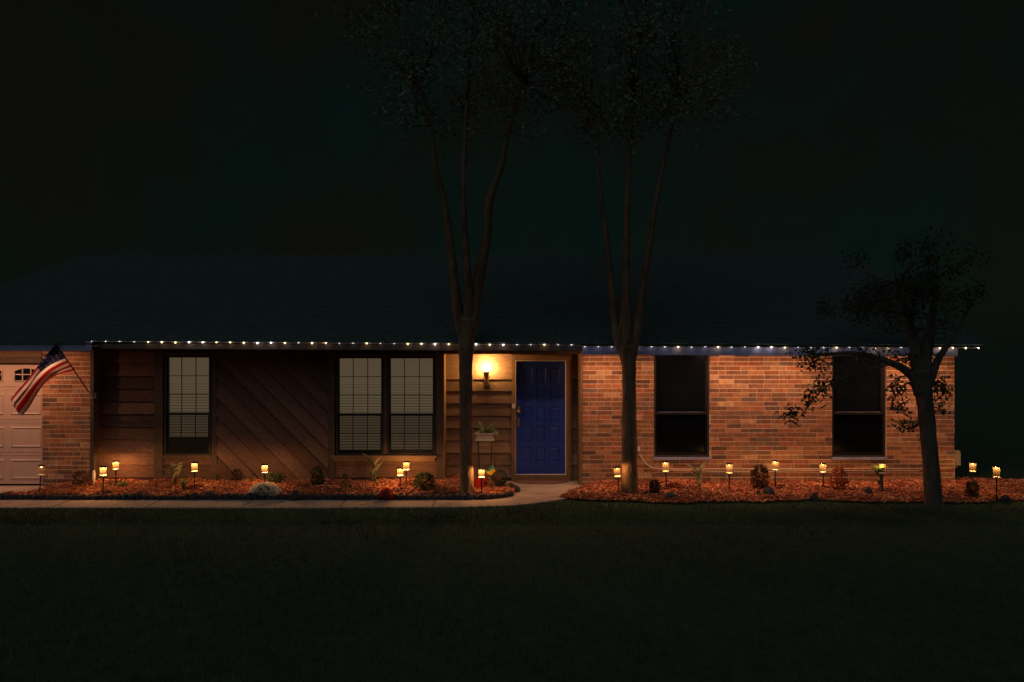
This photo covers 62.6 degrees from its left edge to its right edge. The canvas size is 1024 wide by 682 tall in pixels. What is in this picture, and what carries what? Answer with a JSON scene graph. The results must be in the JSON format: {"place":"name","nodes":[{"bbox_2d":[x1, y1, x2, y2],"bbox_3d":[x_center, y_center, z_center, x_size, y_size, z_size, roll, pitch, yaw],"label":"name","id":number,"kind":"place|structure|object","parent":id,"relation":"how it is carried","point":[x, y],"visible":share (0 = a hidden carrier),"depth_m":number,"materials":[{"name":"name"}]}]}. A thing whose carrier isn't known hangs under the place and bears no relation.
{"place":"outdoors","nodes":[
{"label":"outdoors","id":0,"kind":"place"},
{"bbox_2d":[0,485,44,503],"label":"driveway","id":1,"kind":"structure","parent":0,"point":[7,488],"depth_m":14.25,"materials":[{"name":"concrete"}]},
{"bbox_2d":[0,345,1023,681],"bbox_3d":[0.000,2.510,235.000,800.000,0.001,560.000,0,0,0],"label":"lawn","id":2,"kind":"structure","parent":0,"point":[988,409],"depth_m":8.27,"materials":[{"name":"plant"}]},
{"bbox_2d":[4,493,11,499],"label":"edging stone","id":3,"kind":"object","parent":2,"relation":"on","point":[7,496],"visible":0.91,"depth_m":13.18,"materials":[{"name":"grey stone"}]},
{"bbox_2d":[11,493,18,499],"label":"edging stone","id":4,"kind":"object","parent":2,"relation":"on","point":[14,496],"visible":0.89,"depth_m":13.19,"materials":[{"name":"grey stone"}]},
{"bbox_2d":[18,494,26,499],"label":"edging stone","id":5,"kind":"object","parent":2,"relation":"on","point":[21,496],"visible":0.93,"depth_m":13.19,"materials":[{"name":"grey stone"}]},
{"bbox_2d":[31,494,39,499],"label":"edging stone","id":6,"kind":"object","parent":2,"relation":"on","point":[35,497],"visible":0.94,"depth_m":13.19,"materials":[{"name":"grey stone"}]},
{"bbox_2d":[45,493,53,499],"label":"edging stone","id":7,"kind":"object","parent":2,"relation":"on","point":[49,496],"visible":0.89,"depth_m":13.19,"materials":[{"name":"grey stone"}]},
{"bbox_2d":[60,494,67,499],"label":"edging stone","id":8,"kind":"object","parent":2,"relation":"on","point":[63,496],"visible":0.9,"depth_m":13.19,"materials":[{"name":"grey stone"}]},
{"bbox_2d":[73,494,80,499],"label":"edging stone","id":9,"kind":"object","parent":2,"relation":"on","point":[76,496],"visible":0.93,"depth_m":13.18,"materials":[{"name":"grey stone"}]},
{"bbox_2d":[93,494,101,499],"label":"edging stone","id":10,"kind":"object","parent":2,"relation":"on","point":[97,497],"visible":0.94,"depth_m":13.18,"materials":[{"name":"grey stone"}]},
{"bbox_2d":[121,493,128,499],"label":"edging stone","id":11,"kind":"object","parent":2,"relation":"on","point":[124,496],"visible":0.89,"depth_m":13.18,"materials":[{"name":"grey stone"}]},
{"bbox_2d":[128,493,135,499],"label":"edging stone","id":12,"kind":"object","parent":2,"relation":"on","point":[132,496],"visible":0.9,"depth_m":13.18,"materials":[{"name":"grey stone"}]},
{"bbox_2d":[136,493,142,499],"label":"edging stone","id":13,"kind":"object","parent":2,"relation":"on","point":[139,496],"visible":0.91,"depth_m":13.19,"materials":[{"name":"grey stone"}]},
{"bbox_2d":[142,494,149,499],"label":"edging stone","id":14,"kind":"object","parent":2,"relation":"on","point":[145,496],"visible":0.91,"depth_m":13.20,"materials":[{"name":"grey stone"}]},
{"bbox_2d":[189,492,198,499],"bbox_3d":[-4.992,2.452,13.229,0.157,0.146,0.135,0,0,23],"label":"edging stone","id":15,"kind":"object","parent":2,"relation":"on","point":[194,495],"visible":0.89,"depth_m":13.18,"materials":[{"name":"grey stone"}]},
{"bbox_2d":[210,493,218,499],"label":"edging stone","id":16,"kind":"object","parent":2,"relation":"on","point":[214,496],"visible":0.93,"depth_m":13.18,"materials":[{"name":"grey stone"}]},
{"bbox_2d":[224,493,231,499],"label":"edging stone","id":17,"kind":"object","parent":2,"relation":"on","point":[227,496],"visible":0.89,"depth_m":13.18,"materials":[{"name":"grey stone"}]},
{"bbox_2d":[231,493,238,499],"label":"edging stone","id":18,"kind":"object","parent":2,"relation":"on","point":[235,496],"visible":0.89,"depth_m":13.18,"materials":[{"name":"grey stone"}]},
{"bbox_2d":[245,493,252,499],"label":"edging stone","id":19,"kind":"object","parent":2,"relation":"on","point":[248,496],"visible":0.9,"depth_m":13.18,"materials":[{"name":"grey stone"}]},
{"bbox_2d":[252,492,259,499],"bbox_3d":[-4.017,2.454,13.226,0.134,0.146,0.129,0,0,-15],"label":"edging stone","id":20,"kind":"object","parent":2,"relation":"on","point":[255,496],"visible":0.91,"depth_m":13.18,"materials":[{"name":"grey stone"}]},
{"bbox_2d":[9,475,514,496],"bbox_3d":[-4.275,2.428,14.130,8.650,0.105,1.740,0,0,0],"label":"planting bed","id":21,"kind":"object","parent":2,"relation":"on","point":[397,492],"visible":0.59,"depth_m":13.79,"materials":[{"name":"wood chip mulch"},{"name":"brown wood"}]},
{"bbox_2d":[37,465,45,490],"bbox_3d":[-7.576,2.233,13.523,0.114,0.488,0.112,4,-3,-25],"label":"path light","id":22,"kind":"object","parent":21,"relation":"on","point":[40,475],"visible":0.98,"depth_m":13.51,"materials":[{"name":"black metal"}]},
{"bbox_2d":[69,469,92,485],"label":"shrub","id":23,"kind":"object","parent":21,"relation":"on","point":[82,481],"visible":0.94,"depth_m":14.02,"materials":[{"name":"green plant"}]},
{"bbox_2d":[99,466,106,492],"bbox_3d":[-6.564,2.240,13.512,0.114,0.471,0.112,0,1,-35],"label":"path light","id":24,"kind":"object","parent":21,"relation":"on","point":[102,467],"visible":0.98,"depth_m":13.50,"materials":[{"name":"black metal"}]},
{"bbox_2d":[112,460,118,482],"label":"path light","id":25,"kind":"object","parent":21,"relation":"on","point":[115,461],"visible":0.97,"depth_m":14.24,"materials":[{"name":"black metal"}]},
{"bbox_2d":[117,478,128,485],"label":"grassy plant","id":26,"kind":"object","parent":21,"relation":"on","point":[121,483],"visible":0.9,"depth_m":14.07,"materials":[{"name":"green plant"}]},
{"bbox_2d":[161,462,185,483],"bbox_3d":[-5.700,2.243,14.122,0.412,0.438,0.271,0,0,0],"label":"leafy plant","id":27,"kind":"object","parent":21,"relation":"on","point":[175,469],"visible":0.91,"depth_m":14.14,"materials":[{"name":"green plant"}]},
{"bbox_2d":[178,477,188,490],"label":"grassy plant","id":28,"kind":"object","parent":21,"relation":"on","point":[183,484],"visible":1,"depth_m":13.69,"materials":[{"name":"green plant"}]},
{"bbox_2d":[230,469,245,480],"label":"shrub","id":29,"kind":"object","parent":21,"relation":"on","point":[234,477],"visible":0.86,"depth_m":14.31,"materials":[{"name":"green plant"}]},
{"bbox_2d":[247,481,281,495],"bbox_3d":[-3.949,2.349,13.441,0.545,0.209,0.530,0,0,0],"label":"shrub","id":30,"kind":"object","parent":21,"relation":"on","point":[266,488],"visible":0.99,"depth_m":13.34,"materials":[{"name":"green plant"}]},
{"bbox_2d":[266,471,282,482],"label":"shrub","id":31,"kind":"object","parent":21,"relation":"on","point":[270,479],"visible":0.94,"depth_m":14.36,"materials":[{"name":"green plant"}]},
{"bbox_2d":[309,464,325,484],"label":"shrub","id":32,"kind":"object","parent":21,"relation":"on","point":[320,480],"visible":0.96,"depth_m":14.10,"materials":[{"name":"green plant"}]},
{"bbox_2d":[337,473,353,490],"bbox_3d":[-2.720,2.305,13.709,0.278,0.310,0.262,0,0,0],"label":"conifer","id":33,"kind":"object","parent":21,"relation":"on","point":[345,477],"visible":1,"depth_m":13.71,"materials":[{"name":"green plant"}]},
{"bbox_2d":[362,453,383,482],"bbox_3d":[-2.372,2.176,14.309,0.449,0.570,0.309,0,0,0],"label":"leafy plant","id":34,"kind":"object","parent":21,"relation":"on","point":[374,473],"visible":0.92,"depth_m":14.28,"materials":[{"name":"green plant"}]},
{"bbox_2d":[378,487,393,498],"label":"red flowers","id":35,"kind":"object","parent":21,"relation":"on","point":[386,492],"visible":1,"depth_m":13.09,"materials":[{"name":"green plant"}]},
{"bbox_2d":[403,461,409,483],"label":"path light","id":36,"kind":"object","parent":21,"relation":"on","point":[406,462],"visible":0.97,"depth_m":14.15,"materials":[{"name":"black metal"}]},
{"bbox_2d":[412,471,436,490],"bbox_3d":[-1.450,2.298,13.798,0.389,0.330,0.379,0,0,-31],"label":"shrub","id":37,"kind":"object","parent":21,"relation":"on","point":[427,477],"visible":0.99,"depth_m":13.75,"materials":[{"name":"green plant"}]},
{"bbox_2d":[474,478,485,488],"bbox_3d":[-0.543,2.365,13.993,0.232,0.170,0.218,0,0,0],"label":"red planter","id":38,"kind":"object","parent":21,"relation":"on","point":[477,482],"visible":0.81,"depth_m":13.92,"materials":[{"name":"plastic"}]},
{"bbox_2d":[478,468,484,492],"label":"path light","id":39,"kind":"object","parent":21,"relation":"on","point":[481,469],"visible":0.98,"depth_m":13.42,"materials":[{"name":"black metal"}]},
{"bbox_2d":[475,439,494,478],"bbox_3d":[-0.465,2.078,14.500,0.340,0.766,0.240,0,0,0],"label":"plant stand","id":40,"kind":"object","parent":21,"relation":"on","point":[484,454],"visible":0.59,"depth_m":14.42,"materials":[{"name":"black metal"}]},
{"bbox_2d":[473,421,498,439],"bbox_3d":[-0.445,1.535,14.477,0.445,0.319,0.266,0,0,0],"label":"potted plant","id":41,"kind":"object","parent":40,"relation":"on","point":[488,432],"visible":1,"depth_m":14.43,"materials":[{"name":"green plant"}]},
{"bbox_2d":[486,465,494,475],"bbox_3d":[-0.354,2.253,13.992,0.174,0.414,0.035,0,0,0],"label":"garden pennant","id":42,"kind":"object","parent":21,"relation":"on","point":[492,471],"visible":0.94,"depth_m":13.99,"materials":[{"name":"multicoloured fabric"}]},
{"bbox_2d":[492,470,506,486],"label":"potted bush","id":43,"kind":"object","parent":21,"relation":"on","point":[499,483],"visible":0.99,"depth_m":13.96,"materials":[{"name":"green plant"}]},
{"bbox_2d":[259,494,266,499],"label":"edging stone","id":44,"kind":"object","parent":2,"relation":"on","point":[263,497],"visible":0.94,"depth_m":13.19,"materials":[{"name":"grey stone"}]},
{"bbox_2d":[0,481,581,508],"bbox_3d":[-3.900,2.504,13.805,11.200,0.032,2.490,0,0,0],"label":"walkway","id":45,"kind":"structure","parent":2,"relation":"on","point":[532,492],"depth_m":12.88,"materials":[{"name":"concrete"}]},
{"bbox_2d":[39,494,46,499],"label":"edging stone","id":46,"kind":"object","parent":45,"relation":"on","point":[42,496],"visible":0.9,"depth_m":13.18,"materials":[{"name":"grey stone"}]},
{"bbox_2d":[80,494,87,499],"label":"edging stone","id":47,"kind":"object","parent":45,"relation":"on","point":[83,497],"visible":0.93,"depth_m":13.19,"materials":[{"name":"grey stone"}]},
{"bbox_2d":[114,494,121,499],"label":"edging stone","id":48,"kind":"object","parent":45,"relation":"on","point":[117,497],"visible":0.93,"depth_m":13.18,"materials":[{"name":"grey stone"}]},
{"bbox_2d":[289,490,300,500],"bbox_3d":[-3.401,2.425,13.186,0.193,0.168,0.188,0,0,0],"label":"rock","id":49,"kind":"object","parent":45,"relation":"on","point":[294,495],"visible":1,"depth_m":13.12,"materials":[{"name":"stone"}]},
{"bbox_2d":[362,493,368,499],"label":"edging stone","id":50,"kind":"object","parent":45,"relation":"on","point":[365,496],"visible":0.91,"depth_m":13.19,"materials":[{"name":"grey stone"}]},
{"bbox_2d":[410,494,417,499],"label":"edging stone","id":51,"kind":"object","parent":45,"relation":"on","point":[414,496],"visible":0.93,"depth_m":13.18,"materials":[{"name":"grey stone"}]},
{"bbox_2d":[458,493,465,499],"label":"edging stone","id":52,"kind":"object","parent":45,"relation":"on","point":[461,496],"visible":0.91,"depth_m":13.18,"materials":[{"name":"grey stone"}]},
{"bbox_2d":[465,493,472,499],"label":"edging stone","id":53,"kind":"object","parent":45,"relation":"on","point":[469,496],"visible":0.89,"depth_m":13.18,"materials":[{"name":"grey stone"}]},
{"bbox_2d":[479,493,486,499],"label":"edging stone","id":54,"kind":"object","parent":45,"relation":"on","point":[482,496],"visible":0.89,"depth_m":13.19,"materials":[{"name":"grey stone"}]},
{"bbox_2d":[487,493,493,499],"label":"edging stone","id":55,"kind":"object","parent":45,"relation":"on","point":[490,496],"visible":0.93,"depth_m":13.22,"materials":[{"name":"grey stone"}]},
{"bbox_2d":[514,481,568,483],"bbox_3d":[0.519,2.478,14.750,0.980,0.017,0.300,0,0,0],"label":"doorstep","id":56,"kind":"object","parent":45,"relation":"on","point":[541,482],"visible":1,"depth_m":14.69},
{"bbox_2d":[301,493,307,499],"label":"edging stone","id":57,"kind":"object","parent":2,"relation":"on","point":[304,496],"visible":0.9,"depth_m":13.18,"materials":[{"name":"grey stone"}]},
{"bbox_2d":[328,493,334,499],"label":"edging stone","id":58,"kind":"object","parent":2,"relation":"on","point":[331,496],"visible":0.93,"depth_m":13.18,"materials":[{"name":"grey stone"}]},
{"bbox_2d":[341,493,349,499],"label":"edging stone","id":59,"kind":"object","parent":2,"relation":"on","point":[345,496],"visible":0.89,"depth_m":13.18,"materials":[{"name":"grey stone"}]},
{"bbox_2d":[355,494,362,499],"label":"edging stone","id":60,"kind":"object","parent":2,"relation":"on","point":[358,497],"visible":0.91,"depth_m":13.18,"materials":[{"name":"grey stone"}]},
{"bbox_2d":[369,494,376,499],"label":"edging stone","id":61,"kind":"object","parent":2,"relation":"on","point":[372,496],"visible":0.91,"depth_m":13.18,"materials":[{"name":"grey stone"}]},
{"bbox_2d":[396,494,403,499],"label":"edging stone","id":62,"kind":"object","parent":2,"relation":"on","point":[400,497],"visible":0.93,"depth_m":13.18,"materials":[{"name":"grey stone"}]},
{"bbox_2d":[418,494,424,499],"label":"edging stone","id":63,"kind":"object","parent":2,"relation":"on","point":[421,496],"visible":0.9,"depth_m":13.19,"materials":[{"name":"grey stone"}]},
{"bbox_2d":[431,494,437,499],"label":"edging stone","id":64,"kind":"object","parent":2,"relation":"on","point":[434,497],"visible":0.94,"depth_m":13.19,"materials":[{"name":"grey stone"}]},
{"bbox_2d":[451,493,458,499],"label":"edging stone","id":65,"kind":"object","parent":2,"relation":"on","point":[454,496],"visible":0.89,"depth_m":13.18,"materials":[{"name":"grey stone"}]},
{"bbox_2d":[314,0,610,493],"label":"tree","id":66,"kind":"object","parent":2,"relation":"on","point":[465,315],"visible":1,"depth_m":13.13,"materials":[{"name":"brown plant"}]},
{"bbox_2d":[0,255,983,485],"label":"house","id":67,"kind":"structure","parent":2,"relation":"on","point":[290,408],"depth_m":14.59,"materials":[{"name":"brick"}]},
{"bbox_2d":[0,363,41,483],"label":"garage door","id":68,"kind":"structure","parent":67,"relation":"in","point":[20,437],"depth_m":14.41,"materials":[{"name":"paint"}]},
{"bbox_2d":[11,342,95,416],"bbox_3d":[-7.486,0.624,13.779,1.257,1.231,0.650,0,0,-30],"label":"flag","id":69,"kind":"object","parent":67,"relation":"attached to","point":[54,362],"visible":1,"depth_m":13.75,"materials":[{"name":"cloth"},{"name":"dark brown wood"}]},
{"bbox_2d":[92,470,95,483],"bbox_3d":[-7.067,2.316,14.222,0.053,0.259,0.115,0,0,-22],"label":"drain pipe","id":70,"kind":"object","parent":67,"relation":"attached to","point":[93,475],"visible":0.86,"depth_m":14.20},
{"bbox_2d":[164,356,211,454],"bbox_3d":[-5.619,1.114,14.975,1.346,2.115,0.830,0,0,0],"label":"window","id":71,"kind":"structure","parent":67,"relation":"in","point":[187,379],"depth_m":14.60,"materials":[{"name":"black glass"}]},
{"bbox_2d":[336,357,402,454],"bbox_3d":[-2.636,1.122,14.975,1.362,2.099,0.830,0,0,0],"label":"window","id":72,"kind":"structure","parent":67,"relation":"in","point":[359,380],"depth_m":14.62,"materials":[{"name":"black glass"}]},
{"bbox_2d":[379,357,435,454],"bbox_3d":[-1.741,1.122,14.975,1.370,2.099,0.830,0,0,0],"label":"window","id":73,"kind":"structure","parent":67,"relation":"in","point":[411,425],"depth_m":14.62,"materials":[{"name":"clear glass"}]},
{"bbox_2d":[483,364,488,384],"bbox_3d":[-0.453,0.598,14.877,0.116,0.380,0.188,0,0,0],"label":"wall lamp","id":74,"kind":"object","parent":67,"relation":"attached to","point":[486,373],"visible":1,"depth_m":14.81,"materials":[{"name":"white glass"}]},
{"bbox_2d":[91,341,978,348],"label":"string lights","id":75,"kind":"object","parent":67,"relation":"attached to","point":[530,344],"visible":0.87,"depth_m":13.78},
{"bbox_2d":[516,360,565,474],"bbox_3d":[0.511,1.362,14.945,0.895,2.034,0.098,0,0,0],"label":"front door","id":76,"kind":"structure","parent":67,"relation":"in","point":[540,385],"depth_m":14.98,"materials":[{"name":"blue paint"}]},
{"bbox_2d":[653,355,710,459],"bbox_3d":[2.926,1.094,14.558,0.980,1.902,0.185,0,0,0],"label":"window","id":77,"kind":"structure","parent":67,"relation":"in","point":[681,382],"depth_m":14.58,"materials":[{"name":"black glass"}]},
{"bbox_2d":[639,452,854,471],"bbox_3d":[4.596,2.085,14.478,4.820,0.333,0.011,0,0,0],"label":"cable","id":78,"kind":"object","parent":67,"relation":"attached to","point":[744,471],"visible":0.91,"depth_m":14.47,"materials":[{"name":"black rubber"}]},
{"bbox_2d":[639,454,950,468],"bbox_3d":[4.915,2.064,14.478,5.488,0.292,0.011,0,0,0],"label":"cable","id":79,"kind":"object","parent":67,"relation":"attached to","point":[851,468],"visible":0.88,"depth_m":14.47,"materials":[{"name":"black rubber"}]},
{"bbox_2d":[831,356,887,459],"bbox_3d":[5.982,1.094,14.558,0.958,1.902,0.185,0,0,0],"label":"window","id":80,"kind":"structure","parent":67,"relation":"in","point":[858,422],"depth_m":14.54,"materials":[{"name":"black glass"}]},
{"bbox_2d":[954,449,960,479],"bbox_3d":[7.684,2.195,14.620,0.114,0.610,0.200,0,0,0],"label":"utility box","id":81,"kind":"object","parent":67,"relation":"attached to","point":[957,457],"visible":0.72,"depth_m":14.52,"materials":[{"name":"paint"}]},
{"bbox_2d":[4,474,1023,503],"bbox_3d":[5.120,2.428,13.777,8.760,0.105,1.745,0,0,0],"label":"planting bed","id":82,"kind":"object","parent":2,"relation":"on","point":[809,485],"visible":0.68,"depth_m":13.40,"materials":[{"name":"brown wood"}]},
{"bbox_2d":[613,466,620,492],"bbox_3d":[1.683,2.233,13.354,0.114,0.492,0.112,-6,2,-24],"label":"path light","id":83,"kind":"object","parent":82,"relation":"on","point":[617,476],"visible":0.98,"depth_m":13.34,"materials":[{"name":"black metal"}]},
{"bbox_2d":[511,0,759,493],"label":"tree","id":84,"kind":"object","parent":82,"relation":"on","point":[626,335],"visible":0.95,"depth_m":13.21,"materials":[{"name":"brown plant"}]},
{"bbox_2d":[648,479,660,492],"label":"shrub","id":85,"kind":"object","parent":82,"relation":"on","point":[656,486],"visible":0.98,"depth_m":13.45,"materials":[{"name":"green plant"}]},
{"bbox_2d":[662,461,668,486],"bbox_3d":[2.519,2.219,13.746,0.114,0.524,0.112,-5,2,-42],"label":"path light","id":86,"kind":"object","parent":82,"relation":"on","point":[665,471],"visible":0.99,"depth_m":13.73,"materials":[{"name":"black metal"}]},
{"bbox_2d":[664,492,677,498],"bbox_3d":[2.488,2.433,13.187,0.255,0.147,0.260,0,0,0],"label":"rock","id":87,"kind":"object","parent":82,"relation":"on","point":[671,495],"visible":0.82,"depth_m":13.12,"materials":[{"name":"stone"}]},
{"bbox_2d":[667,481,679,487],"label":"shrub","id":88,"kind":"object","parent":82,"relation":"on","point":[676,483],"visible":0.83,"depth_m":13.69,"materials":[{"name":"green plant"}]},
{"bbox_2d":[685,461,706,486],"bbox_3d":[3.033,2.214,13.794,0.347,0.495,0.244,0,0,-9],"label":"leafy plant","id":89,"kind":"object","parent":82,"relation":"on","point":[697,473],"visible":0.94,"depth_m":13.82,"materials":[{"name":"green plant"}]},
{"bbox_2d":[726,463,732,489],"bbox_3d":[3.520,2.228,13.638,0.114,0.501,0.112,1,-2,-30],"label":"path light","id":90,"kind":"object","parent":82,"relation":"on","point":[728,464],"visible":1,"depth_m":13.63,"materials":[{"name":"black metal"}]},
{"bbox_2d":[749,463,769,488],"bbox_3d":[4.064,2.231,13.797,0.349,0.462,0.357,0,0,0],"label":"shrub","id":91,"kind":"object","parent":82,"relation":"on","point":[763,483],"visible":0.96,"depth_m":13.75,"materials":[{"name":"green plant"}]},
{"bbox_2d":[763,487,774,495],"bbox_3d":[4.071,2.405,13.300,0.209,0.209,0.222,0,0,0],"label":"rock","id":92,"kind":"object","parent":82,"relation":"on","point":[769,490],"visible":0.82,"depth_m":13.25,"materials":[{"name":"stone"}]},
{"bbox_2d":[772,460,778,486],"bbox_3d":[4.367,2.226,13.955,0.114,0.504,0.112,0,0,-9],"label":"path light","id":93,"kind":"object","parent":82,"relation":"on","point":[775,461],"visible":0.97,"depth_m":13.94,"materials":[{"name":"black metal"}]},
{"bbox_2d":[809,492,818,500],"bbox_3d":[4.728,2.439,13.185,0.142,0.137,0.149,0,0,0],"label":"rock","id":94,"kind":"object","parent":82,"relation":"on","point":[814,496],"visible":0.99,"depth_m":13.14,"materials":[{"name":"stone"}]},
{"bbox_2d":[819,463,825,485],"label":"path light","id":95,"kind":"object","parent":82,"relation":"on","point":[822,473],"visible":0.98,"depth_m":13.82,"materials":[{"name":"black metal"}]},
{"bbox_2d":[828,466,849,489],"bbox_3d":[5.312,2.241,13.671,0.341,0.442,0.339,0,0,21],"label":"shrub","id":96,"kind":"object","parent":82,"relation":"on","point":[839,485],"visible":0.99,"depth_m":13.64,"materials":[{"name":"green plant"}]},
{"bbox_2d":[864,486,873,493],"bbox_3d":[5.663,2.411,13.371,0.145,0.197,0.153,0,0,0],"label":"rock","id":97,"kind":"object","parent":82,"relation":"on","point":[868,490],"visible":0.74,"depth_m":13.33,"materials":[{"name":"stone"}]},
{"bbox_2d":[871,463,887,489],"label":"leafy plant","id":98,"kind":"object","parent":82,"relation":"on","point":[881,468],"visible":0.91,"depth_m":13.65,"materials":[{"name":"green plant"}]},
{"bbox_2d":[878,462,885,490],"bbox_3d":[5.987,2.221,13.598,0.112,0.518,0.114,-2,-2,41],"label":"path light","id":99,"kind":"object","parent":82,"relation":"on","point":[882,463],"visible":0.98,"depth_m":13.59,"materials":[{"name":"black metal"}]},
{"bbox_2d":[964,480,979,497],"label":"shrub","id":100,"kind":"object","parent":82,"relation":"on","point":[973,488],"visible":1,"depth_m":13.12,"materials":[{"name":"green plant"}]},
{"bbox_2d":[969,462,975,480],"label":"path light","id":101,"kind":"object","parent":82,"relation":"on","point":[972,463],"visible":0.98,"depth_m":13.95,"materials":[{"name":"black metal"}]},
{"bbox_2d":[992,465,1000,500],"bbox_3d":[7.506,2.205,13.036,0.114,0.555,0.112,2,-2,-41],"label":"path light","id":102,"kind":"object","parent":82,"relation":"on","point":[996,466],"visible":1,"depth_m":13.03,"materials":[{"name":"black metal"}]},
{"bbox_2d":[1000,495,1011,503],"bbox_3d":[7.653,2.445,13.040,0.157,0.129,0.148,0,0,43],"label":"rock","id":103,"kind":"object","parent":82,"relation":"on","point":[1005,498],"visible":1,"depth_m":13.00,"materials":[{"name":"stone"}]},
{"bbox_2d":[775,223,990,508],"bbox_3d":[5.651,0.441,12.831,2.893,4.339,1.916,0,0,26],"label":"tree","id":104,"kind":"object","parent":2,"relation":"on","point":[921,373],"visible":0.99,"depth_m":12.67,"materials":[{"name":"brown plant"}]},
{"bbox_2d":[0,0,1023,344],"label":"sky","id":105,"kind":"structure","parent":0,"point":[128,127],"materials":[{"name":"black"}]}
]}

